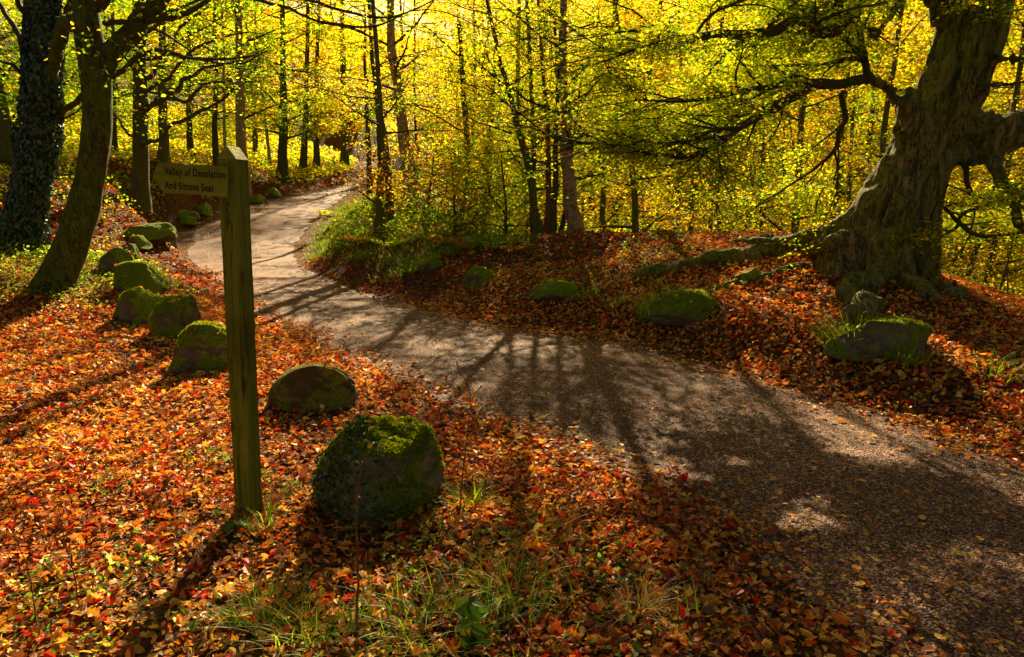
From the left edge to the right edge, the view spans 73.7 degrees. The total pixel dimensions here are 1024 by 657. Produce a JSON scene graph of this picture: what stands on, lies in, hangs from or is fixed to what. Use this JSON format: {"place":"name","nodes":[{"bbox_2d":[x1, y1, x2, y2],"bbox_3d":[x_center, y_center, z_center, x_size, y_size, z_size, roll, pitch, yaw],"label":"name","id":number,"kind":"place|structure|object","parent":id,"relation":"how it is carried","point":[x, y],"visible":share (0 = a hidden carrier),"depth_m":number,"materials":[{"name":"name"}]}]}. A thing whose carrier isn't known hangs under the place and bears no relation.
{"place":"outdoors","nodes":[
{"label":"outdoors","id":0,"kind":"place"},
{"bbox_2d":[299,201,562,283],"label":"verge grass","id":1,"kind":"structure","parent":0,"point":[492,236],"depth_m":13.90,"materials":[{"name":"plant"}]},
{"bbox_2d":[10,0,1009,75],"label":"sky","id":2,"kind":"structure","parent":0,"point":[396,7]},
{"bbox_2d":[0,23,1023,656],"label":"ground","id":3,"kind":"structure","parent":0,"point":[170,215],"depth_m":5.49,"materials":[{"name":"plant"}]},
{"bbox_2d":[0,0,77,162],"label":"dark tree","id":4,"kind":"object","parent":3,"relation":"on","point":[6,156],"visible":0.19,"depth_m":23.03,"materials":[{"name":"yellow plant"}]},
{"bbox_2d":[0,0,80,255],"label":"ivy clad tree","id":5,"kind":"object","parent":3,"relation":"on","point":[42,108],"visible":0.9,"depth_m":11.39,"materials":[{"name":"green plant"}]},
{"bbox_2d":[0,0,145,180],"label":"dark tree","id":6,"kind":"object","parent":3,"relation":"on","point":[71,61],"visible":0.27,"depth_m":17.66,"materials":[{"name":"yellow plant"}]},
{"bbox_2d":[1,0,180,157],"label":"dark tree","id":7,"kind":"object","parent":3,"relation":"on","point":[114,144],"visible":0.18,"depth_m":27.69,"materials":[{"name":"yellow plant"}]},
{"bbox_2d":[98,247,134,272],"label":"boulder","id":8,"kind":"object","parent":3,"relation":"on","point":[109,259],"visible":0.45,"depth_m":10.85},
{"bbox_2d":[112,286,160,326],"bbox_3d":[-4.743,-0.255,8.738,0.647,0.581,0.541,0,11,0],"label":"boulder","id":9,"kind":"object","parent":3,"relation":"on","point":[136,305],"visible":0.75,"depth_m":8.56,"materials":[{"name":"green stone"}]},
{"bbox_2d":[113,261,169,294],"bbox_3d":[-5.479,-0.724,10.039,0.630,0.562,0.660,0,11,0],"label":"boulder","id":10,"kind":"object","parent":3,"relation":"on","point":[151,278],"visible":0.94,"depth_m":9.90,"materials":[{"name":"green stone"}]},
{"bbox_2d":[123,222,177,242],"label":"boulder","id":11,"kind":"object","parent":3,"relation":"on","point":[162,232],"visible":0.7,"depth_m":15.51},
{"bbox_2d":[148,293,201,337],"bbox_3d":[-4.035,-0.114,8.167,0.391,0.599,0.548,5,12,26],"label":"boulder","id":12,"kind":"object","parent":3,"relation":"on","point":[166,318],"visible":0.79,"depth_m":8.04,"materials":[{"name":"green stone"}]},
{"bbox_2d":[79,0,283,163],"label":"dark tree","id":13,"kind":"object","parent":3,"relation":"on","point":[163,152],"visible":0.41,"depth_m":25.83,"materials":[{"name":"yellow plant"}]},
{"bbox_2d":[166,320,227,375],"bbox_3d":[-3.006,0.205,6.773,0.809,0.596,0.553,-5,12,-23],"label":"boulder","id":14,"kind":"object","parent":3,"relation":"on","point":[203,346],"visible":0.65,"depth_m":6.57,"materials":[{"name":"rock"},{"name":"moss"}]},
{"bbox_2d":[127,2,277,156],"bbox_3d":[-17.423,-15.152,37.529,7.427,11.497,8.569,0,11,0],"label":"dark tree","id":15,"kind":"object","parent":3,"relation":"on","point":[189,141],"visible":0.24,"depth_m":38.42,"materials":[{"name":"yellow plant"}]},
{"bbox_2d":[100,0,311,212],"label":"branchy tree","id":16,"kind":"object","parent":3,"relation":"on","point":[139,190],"visible":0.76,"depth_m":17.63,"materials":[{"name":"yellow plant"}]},
{"bbox_2d":[153,146,262,515],"bbox_3d":[-1.510,0.168,3.490,0.446,2.125,0.118,2,11,11],"label":"finger post","id":17,"kind":"object","parent":3,"relation":"on","point":[225,180],"visible":1,"depth_m":3.36,"materials":[{"name":"wood"}]},
{"bbox_2d":[151,0,296,165],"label":"dark tree","id":18,"kind":"object","parent":3,"relation":"on","point":[215,143],"visible":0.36,"depth_m":34.66,"materials":[{"name":"yellow plant"}]},
{"bbox_2d":[152,0,297,147],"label":"pale sapling","id":19,"kind":"object","parent":3,"relation":"on","point":[222,93],"visible":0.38,"depth_m":32.44,"materials":[{"name":"yellow plant"}]},
{"bbox_2d":[165,0,313,203],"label":"birch tree","id":20,"kind":"object","parent":3,"relation":"on","point":[240,119],"visible":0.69,"depth_m":31.41,"materials":[{"name":"yellow plant"}]},
{"bbox_2d":[174,560,320,636],"bbox_3d":[-1.022,1.073,2.695,0.562,0.171,0.520,9,14,41],"label":"grass tuft","id":21,"kind":"object","parent":3,"relation":"on","point":[270,592],"visible":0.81,"depth_m":2.77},
{"bbox_2d":[203,483,312,530],"bbox_3d":[-1.276,0.901,3.420,0.472,0.214,0.571,10,15,43],"label":"grass tuft","id":22,"kind":"object","parent":3,"relation":"on","point":[270,508],"visible":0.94,"depth_m":3.46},
{"bbox_2d":[173,0,344,165],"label":"dark tree","id":23,"kind":"object","parent":3,"relation":"on","point":[268,143],"visible":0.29,"depth_m":42.27,"materials":[{"name":"yellow plant"}]},
{"bbox_2d":[25,0,521,293],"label":"leaning tree","id":24,"kind":"object","parent":3,"relation":"on","point":[99,58],"visible":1,"depth_m":9.05,"materials":[{"name":"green plant"}]},
{"bbox_2d":[199,0,347,182],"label":"dark tree","id":25,"kind":"object","parent":3,"relation":"on","point":[282,161],"visible":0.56,"depth_m":39.41,"materials":[{"name":"yellow plant"}]},
{"bbox_2d":[202,568,383,656],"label":"grass tuft","id":26,"kind":"object","parent":3,"relation":"on","point":[314,621],"visible":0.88,"depth_m":2.58,"materials":[{"name":"plant"}]},
{"bbox_2d":[246,0,364,172],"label":"dark tree","id":27,"kind":"object","parent":3,"relation":"on","point":[303,157],"visible":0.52,"depth_m":42.84,"materials":[{"name":"yellow plant"}]},
{"bbox_2d":[268,363,357,413],"bbox_3d":[-1.605,0.489,5.530,0.689,0.410,0.527,0,11,0],"label":"boulder","id":28,"kind":"object","parent":3,"relation":"on","point":[311,386],"visible":0.81,"depth_m":5.40,"materials":[{"name":"rock"},{"name":"moss"}]},
{"bbox_2d":[286,0,369,168],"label":"dark tree","id":29,"kind":"object","parent":3,"relation":"on","point":[316,154],"visible":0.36,"depth_m":45.81,"materials":[{"name":"yellow plant"}]},
{"bbox_2d":[252,576,424,656],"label":"grass tuft","id":30,"kind":"object","parent":3,"relation":"on","point":[301,625],"visible":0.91,"depth_m":2.56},
{"bbox_2d":[294,0,388,168],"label":"dark tree","id":31,"kind":"object","parent":3,"relation":"on","point":[344,155],"visible":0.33,"depth_m":52.57,"materials":[{"name":"yellow plant"}]},
{"bbox_2d":[354,448,367,651],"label":"bare twig","id":32,"kind":"object","parent":3,"relation":"on","point":[358,577],"visible":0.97,"depth_m":2.44,"materials":[{"name":"wood"}]},
{"bbox_2d":[309,0,434,203],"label":"slender tree","id":33,"kind":"object","parent":3,"relation":"on","point":[368,158],"visible":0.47,"depth_m":30.87,"materials":[{"name":"yellow plant"}]},
{"bbox_2d":[326,173,421,244],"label":"young tree","id":34,"kind":"object","parent":3,"relation":"on","point":[381,214],"visible":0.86,"depth_m":16.15,"materials":[{"name":"yellow plant"}]},
{"bbox_2d":[308,412,444,526],"bbox_3d":[-0.744,0.792,3.743,0.734,0.635,0.584,0,11,0],"label":"boulder","id":35,"kind":"object","parent":3,"relation":"on","point":[406,449],"visible":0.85,"depth_m":3.58,"materials":[{"name":"green stone"}]},
{"bbox_2d":[278,0,489,235],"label":"forked tree","id":36,"kind":"object","parent":3,"relation":"on","point":[384,133],"visible":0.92,"depth_m":16.40,"materials":[{"name":"yellow plant"}]},
{"bbox_2d":[316,0,452,213],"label":"slender tree","id":37,"kind":"object","parent":3,"relation":"on","point":[379,147],"visible":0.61,"depth_m":21.29,"materials":[{"name":"yellow plant"}]},
{"bbox_2d":[323,555,464,651],"bbox_3d":[-0.450,1.091,2.714,0.566,0.197,0.606,-6,12,-28],"label":"grass tuft","id":38,"kind":"object","parent":3,"relation":"on","point":[398,582],"visible":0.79,"depth_m":2.77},
{"bbox_2d":[302,0,490,221],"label":"birch tree","id":39,"kind":"object","parent":3,"relation":"on","point":[401,117],"visible":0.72,"depth_m":19.98,"materials":[{"name":"yellow plant"}]},
{"bbox_2d":[337,0,457,170],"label":"woodland tree","id":40,"kind":"object","parent":3,"relation":"on","point":[386,104],"visible":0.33,"depth_m":58.41,"materials":[{"name":"yellow plant"}]},
{"bbox_2d":[330,0,490,210],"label":"young tree","id":41,"kind":"object","parent":3,"relation":"on","point":[416,113],"visible":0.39,"depth_m":26.56,"materials":[{"name":"yellow plant"}]},
{"bbox_2d":[331,124,530,234],"bbox_3d":[-2.064,-3.411,16.036,4.871,2.955,4.282,-10,14,-42],"label":"young beech","id":42,"kind":"object","parent":3,"relation":"on","point":[430,181],"visible":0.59,"depth_m":15.68,"materials":[{"name":"yellow plant"}]},
{"bbox_2d":[387,0,484,167],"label":"woodland tree","id":43,"kind":"object","parent":3,"relation":"on","point":[433,72],"visible":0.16,"depth_m":77.52,"materials":[{"name":"yellow plant"}]},
{"bbox_2d":[338,0,538,232],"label":"young tree","id":44,"kind":"object","parent":3,"relation":"on","point":[474,7],"visible":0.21,"depth_m":22.51,"materials":[{"name":"yellow plant"}]},
{"bbox_2d":[339,555,544,656],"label":"grass tuft","id":45,"kind":"object","parent":3,"relation":"on","point":[410,613],"visible":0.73,"depth_m":2.70,"materials":[{"name":"plant"}]},
{"bbox_2d":[389,0,494,188],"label":"woodland tree","id":46,"kind":"object","parent":3,"relation":"on","point":[443,87],"visible":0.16,"depth_m":72.89,"materials":[{"name":"yellow plant"}]},
{"bbox_2d":[374,138,536,235],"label":"young beech","id":47,"kind":"object","parent":3,"relation":"on","point":[433,214],"visible":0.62,"depth_m":15.44,"materials":[{"name":"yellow plant"}]},
{"bbox_2d":[358,2,557,233],"bbox_3d":[-1.122,-5.000,16.799,4.829,6.003,5.731,0,11,0],"label":"dark tree","id":48,"kind":"object","parent":3,"relation":"on","point":[460,71],"visible":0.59,"depth_m":16.82,"materials":[{"name":"yellow plant"}]},
{"bbox_2d":[425,465,506,514],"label":"grass tuft","id":49,"kind":"object","parent":3,"relation":"on","point":[474,492],"visible":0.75,"depth_m":3.76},
{"bbox_2d":[454,595,489,653],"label":"leafy plant","id":50,"kind":"object","parent":3,"relation":"on","point":[476,611],"visible":0.96,"depth_m":2.52,"materials":[{"name":"green plant"}]},
{"bbox_2d":[463,266,493,290],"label":"boulder","id":51,"kind":"object","parent":3,"relation":"on","point":[472,280],"visible":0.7,"depth_m":10.54,"materials":[{"name":"green stone"}]},
{"bbox_2d":[390,1,577,233],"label":"young tree","id":52,"kind":"object","parent":3,"relation":"on","point":[428,36],"visible":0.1,"depth_m":25.56,"materials":[{"name":"yellow plant"}]},
{"bbox_2d":[0,68,977,656],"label":"undergrowth","id":53,"kind":"object","parent":3,"relation":"on","point":[70,150],"visible":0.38,"depth_m":15.29,"materials":[{"name":"green plant"}]},
{"bbox_2d":[398,5,579,233],"bbox_3d":[-0.360,-5.554,18.586,4.972,6.893,4.996,8,13,36],"label":"dark tree","id":54,"kind":"object","parent":3,"relation":"on","point":[464,25],"visible":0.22,"depth_m":18.66,"materials":[{"name":"yellow plant"}]},
{"bbox_2d":[425,133,564,234],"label":"young beech","id":55,"kind":"object","parent":3,"relation":"on","point":[504,221],"visible":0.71,"depth_m":14.78,"materials":[{"name":"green plant"}]},
{"bbox_2d":[407,0,584,223],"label":"woodland tree","id":56,"kind":"object","parent":3,"relation":"on","point":[472,76],"visible":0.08,"depth_m":38.10,"materials":[{"name":"yellow plant"}]},
{"bbox_2d":[434,523,581,634],"bbox_3d":[-0.058,1.060,2.913,0.680,0.189,0.742,3,11,16],"label":"grass tuft","id":57,"kind":"object","parent":3,"relation":"on","point":[514,571],"visible":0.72,"depth_m":2.98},
{"bbox_2d":[416,550,600,656],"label":"grass tuft","id":58,"kind":"object","parent":3,"relation":"on","point":[529,617],"visible":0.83,"depth_m":2.73,"materials":[{"name":"plant"}]},
{"bbox_2d":[410,0,609,234],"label":"slender tree","id":59,"kind":"object","parent":3,"relation":"on","point":[536,220],"visible":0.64,"depth_m":13.72,"materials":[{"name":"yellow plant"}]},
{"bbox_2d":[0,0,1022,174],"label":"distant wood","id":60,"kind":"object","parent":3,"relation":"on","point":[8,6],"visible":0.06,"depth_m":100.26,"materials":[{"name":"yellow plant"}]},
{"bbox_2d":[427,512,595,612],"bbox_3d":[-0.017,1.034,2.911,0.726,0.231,0.636,-4,11,-20],"label":"grass tuft","id":61,"kind":"object","parent":3,"relation":"on","point":[507,568],"visible":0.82,"depth_m":2.95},
{"bbox_2d":[378,0,654,233],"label":"young tree","id":62,"kind":"object","parent":3,"relation":"on","point":[517,98],"visible":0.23,"depth_m":17.56,"materials":[{"name":"yellow plant"}]},
{"bbox_2d":[410,0,636,234],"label":"slender tree","id":63,"kind":"object","parent":3,"relation":"on","point":[531,112],"visible":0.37,"depth_m":14.69,"materials":[{"name":"yellow plant"}]},
{"bbox_2d":[441,0,609,233],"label":"young tree","id":64,"kind":"object","parent":3,"relation":"on","point":[540,102],"visible":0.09,"depth_m":22.71,"materials":[{"name":"yellow plant"}]},
{"bbox_2d":[411,0,662,232],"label":"birch tree","id":65,"kind":"object","parent":3,"relation":"on","point":[574,219],"visible":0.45,"depth_m":13.54,"materials":[{"name":"yellow plant"}]},
{"bbox_2d":[435,0,649,234],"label":"slender tree","id":66,"kind":"object","parent":3,"relation":"on","point":[546,223],"visible":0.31,"depth_m":14.16,"materials":[{"name":"yellow plant"}]},
{"bbox_2d":[462,480,624,555],"bbox_3d":[0.152,0.948,3.324,0.766,0.228,0.651,8,13,36],"label":"grass tuft","id":67,"kind":"object","parent":3,"relation":"on","point":[551,521],"visible":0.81,"depth_m":3.41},
{"bbox_2d":[493,0,611,234],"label":"slender tree","id":68,"kind":"object","parent":3,"relation":"on","point":[553,216],"visible":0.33,"depth_m":13.63,"materials":[{"name":"yellow plant"}]},
{"bbox_2d":[528,278,577,300],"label":"boulder","id":69,"kind":"object","parent":3,"relation":"on","point":[546,289],"visible":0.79,"depth_m":9.37,"materials":[{"name":"green stone"}]},
{"bbox_2d":[505,75,610,231],"bbox_3d":[1.314,-3.610,14.897,2.356,3.678,2.883,-4,11,-18],"label":"slender tree","id":70,"kind":"object","parent":3,"relation":"on","point":[563,223],"visible":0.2,"depth_m":14.35,"materials":[{"name":"yellow plant"}]},
{"bbox_2d":[512,0,674,233],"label":"young tree","id":71,"kind":"object","parent":3,"relation":"on","point":[583,208],"visible":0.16,"depth_m":24.25,"materials":[{"name":"yellow plant"}]},
{"bbox_2d":[484,0,726,231],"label":"young tree","id":72,"kind":"object","parent":3,"relation":"on","point":[602,196],"visible":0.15,"depth_m":18.57,"materials":[{"name":"yellow plant"}]},
{"bbox_2d":[542,0,699,231],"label":"woodland tree","id":73,"kind":"object","parent":3,"relation":"on","point":[613,207],"visible":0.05,"depth_m":55.46,"materials":[{"name":"yellow plant"}]},
{"bbox_2d":[590,613,654,656],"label":"leafy plant","id":74,"kind":"object","parent":3,"relation":"on","point":[636,646],"visible":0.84,"depth_m":2.54,"materials":[{"name":"green plant"}]},
{"bbox_2d":[494,0,771,233],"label":"young tree","id":75,"kind":"object","parent":3,"relation":"on","point":[634,194],"visible":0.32,"depth_m":16.32,"materials":[{"name":"yellow plant"}]},
{"bbox_2d":[581,564,690,630],"bbox_3d":[0.506,1.090,2.733,0.457,0.154,0.450,0,11,0],"label":"grass tuft","id":76,"kind":"object","parent":3,"relation":"on","point":[644,598],"visible":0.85,"depth_m":2.77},
{"bbox_2d":[620,280,693,322],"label":"grass tuft","id":77,"kind":"object","parent":3,"relation":"on","point":[639,306],"visible":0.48,"depth_m":8.49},
{"bbox_2d":[551,0,773,233],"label":"woodland tree","id":78,"kind":"object","parent":3,"relation":"on","point":[641,218],"visible":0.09,"depth_m":38.00,"materials":[{"name":"yellow plant"}]},
{"bbox_2d":[582,0,774,229],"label":"young tree","id":79,"kind":"object","parent":3,"relation":"on","point":[677,208],"visible":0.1,"depth_m":22.88,"materials":[{"name":"yellow plant"}]},
{"bbox_2d":[649,288,718,325],"bbox_3d":[2.010,-0.250,7.931,0.830,0.434,0.606,3,11,13],"label":"boulder","id":80,"kind":"object","parent":3,"relation":"on","point":[669,308],"visible":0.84,"depth_m":7.75,"materials":[{"name":"green stone"}]},
{"bbox_2d":[629,573,766,652],"bbox_3d":[0.686,1.102,2.548,0.431,0.186,0.468,10,15,43],"label":"grass tuft","id":81,"kind":"object","parent":3,"relation":"on","point":[677,616],"visible":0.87,"depth_m":2.62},
{"bbox_2d":[585,0,815,231],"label":"young tree","id":82,"kind":"object","parent":3,"relation":"on","point":[690,227],"visible":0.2,"depth_m":18.84,"materials":[{"name":"yellow plant"}]},
{"bbox_2d":[638,0,797,230],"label":"young tree","id":83,"kind":"object","parent":3,"relation":"on","point":[709,221],"visible":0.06,"depth_m":24.65,"materials":[{"name":"yellow plant"}]},
{"bbox_2d":[578,0,878,231],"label":"young tree","id":84,"kind":"object","parent":3,"relation":"on","point":[717,211],"visible":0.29,"depth_m":15.92,"materials":[{"name":"yellow plant"}]},
{"bbox_2d":[444,0,1023,322],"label":"beech tree","id":85,"kind":"object","parent":3,"relation":"on","point":[884,228],"visible":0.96,"depth_m":7.50,"materials":[{"name":"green plant"}]},
{"bbox_2d":[650,0,866,231],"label":"woodland tree","id":86,"kind":"object","parent":3,"relation":"on","point":[754,170],"visible":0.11,"depth_m":38.50,"materials":[{"name":"yellow plant"}]},
{"bbox_2d":[653,0,892,230],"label":"young tree","id":87,"kind":"object","parent":3,"relation":"on","point":[763,175],"visible":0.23,"depth_m":20.12,"materials":[{"name":"yellow plant"}]},
{"bbox_2d":[682,2,863,231],"bbox_3d":[9.620,-5.591,25.015,5.678,13.897,8.168,-7,13,-34],"label":"young tree","id":88,"kind":"object","parent":3,"relation":"on","point":[782,198],"visible":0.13,"depth_m":24.18,"materials":[{"name":"yellow plant"}]},
{"bbox_2d":[669,0,877,231],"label":"woodland tree","id":89,"kind":"object","parent":3,"relation":"on","point":[772,154],"visible":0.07,"depth_m":43.03,"materials":[{"name":"yellow plant"}]},
{"bbox_2d":[687,2,926,232],"bbox_3d":[7.189,-5.762,16.714,5.634,13.228,6.071,10,15,43],"label":"young tree","id":90,"kind":"object","parent":3,"relation":"on","point":[802,116],"visible":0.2,"depth_m":16.64,"materials":[{"name":"yellow plant"}]},
{"bbox_2d":[745,0,932,229],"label":"young tree","id":91,"kind":"object","parent":3,"relation":"on","point":[849,179],"visible":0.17,"depth_m":23.82,"materials":[{"name":"yellow plant"}]},
{"bbox_2d":[686,0,1003,279],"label":"woodland tree","id":92,"kind":"object","parent":3,"relation":"on","point":[903,79],"visible":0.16,"depth_m":36.88,"materials":[{"name":"yellow plant"}]},
{"bbox_2d":[730,7,959,268],"bbox_3d":[10.080,-6.546,20.009,6.080,16.164,6.075,0,11,0],"label":"young tree","id":93,"kind":"object","parent":3,"relation":"on","point":[845,97],"visible":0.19,"depth_m":20.43,"materials":[{"name":"yellow plant"}]},
{"bbox_2d":[799,302,910,347],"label":"grass tuft","id":94,"kind":"object","parent":3,"relation":"on","point":[843,328],"visible":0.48,"depth_m":6.51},
{"bbox_2d":[769,0,984,275],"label":"woodland tree","id":95,"kind":"object","parent":3,"relation":"on","point":[870,122],"visible":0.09,"depth_m":46.44,"materials":[{"name":"yellow plant"}]},
{"bbox_2d":[823,315,932,361],"bbox_3d":[3.275,0.083,6.137,0.857,0.411,0.513,6,12,29],"label":"boulder","id":96,"kind":"object","parent":3,"relation":"on","point":[907,335],"visible":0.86,"depth_m":5.97,"materials":[{"name":"green stone"}]},
{"bbox_2d":[753,0,1023,281],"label":"young tree","id":97,"kind":"object","parent":3,"relation":"on","point":[884,125],"visible":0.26,"depth_m":16.34,"materials":[{"name":"yellow plant"}]},
{"bbox_2d":[773,0,1023,289],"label":"woodland tree","id":98,"kind":"object","parent":3,"relation":"on","point":[961,170],"visible":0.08,"depth_m":36.31,"materials":[{"name":"yellow plant"}]},
{"bbox_2d":[810,2,1023,281],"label":"woodland tree","id":99,"kind":"object","parent":3,"relation":"on","point":[957,174],"visible":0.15,"depth_m":51.57,"materials":[{"name":"yellow plant"}]},
{"bbox_2d":[831,2,1023,251],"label":"woodland tree","id":100,"kind":"object","parent":3,"relation":"on","point":[917,7],"visible":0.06,"depth_m":48.69,"materials":[{"name":"yellow plant"}]},
{"bbox_2d":[846,0,1023,296],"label":"young tree","id":101,"kind":"object","parent":3,"relation":"on","point":[970,265],"visible":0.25,"depth_m":14.09,"materials":[{"name":"yellow plant"}]},
{"bbox_2d":[868,6,1023,286],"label":"young tree","id":102,"kind":"object","parent":3,"relation":"on","point":[929,31],"visible":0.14,"depth_m":22.25,"materials":[{"name":"yellow plant"}]},
{"bbox_2d":[871,6,1023,293],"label":"young tree","id":103,"kind":"object","parent":3,"relation":"on","point":[991,254],"visible":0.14,"depth_m":18.39,"materials":[{"name":"yellow plant"}]},
{"bbox_2d":[942,6,1023,289],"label":"young tree","id":104,"kind":"object","parent":3,"relation":"on","point":[991,106],"visible":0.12,"depth_m":24.51,"materials":[{"name":"yellow plant"}]},
{"bbox_2d":[942,0,1023,296],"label":"woodland tree","id":105,"kind":"object","parent":3,"relation":"on","point":[999,65],"visible":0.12,"depth_m":43.61,"materials":[{"name":"yellow plant"}]},
{"bbox_2d":[187,162,1023,656],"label":"road","id":106,"kind":"structure","parent":0,"point":[791,462],"depth_m":4.61,"materials":[{"name":"gravel"}]},
{"bbox_2d":[176,237,1023,656],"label":"fallen leaves","id":107,"kind":"object","parent":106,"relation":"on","point":[882,619],"visible":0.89,"depth_m":4.20,"materials":[{"name":"plant"}]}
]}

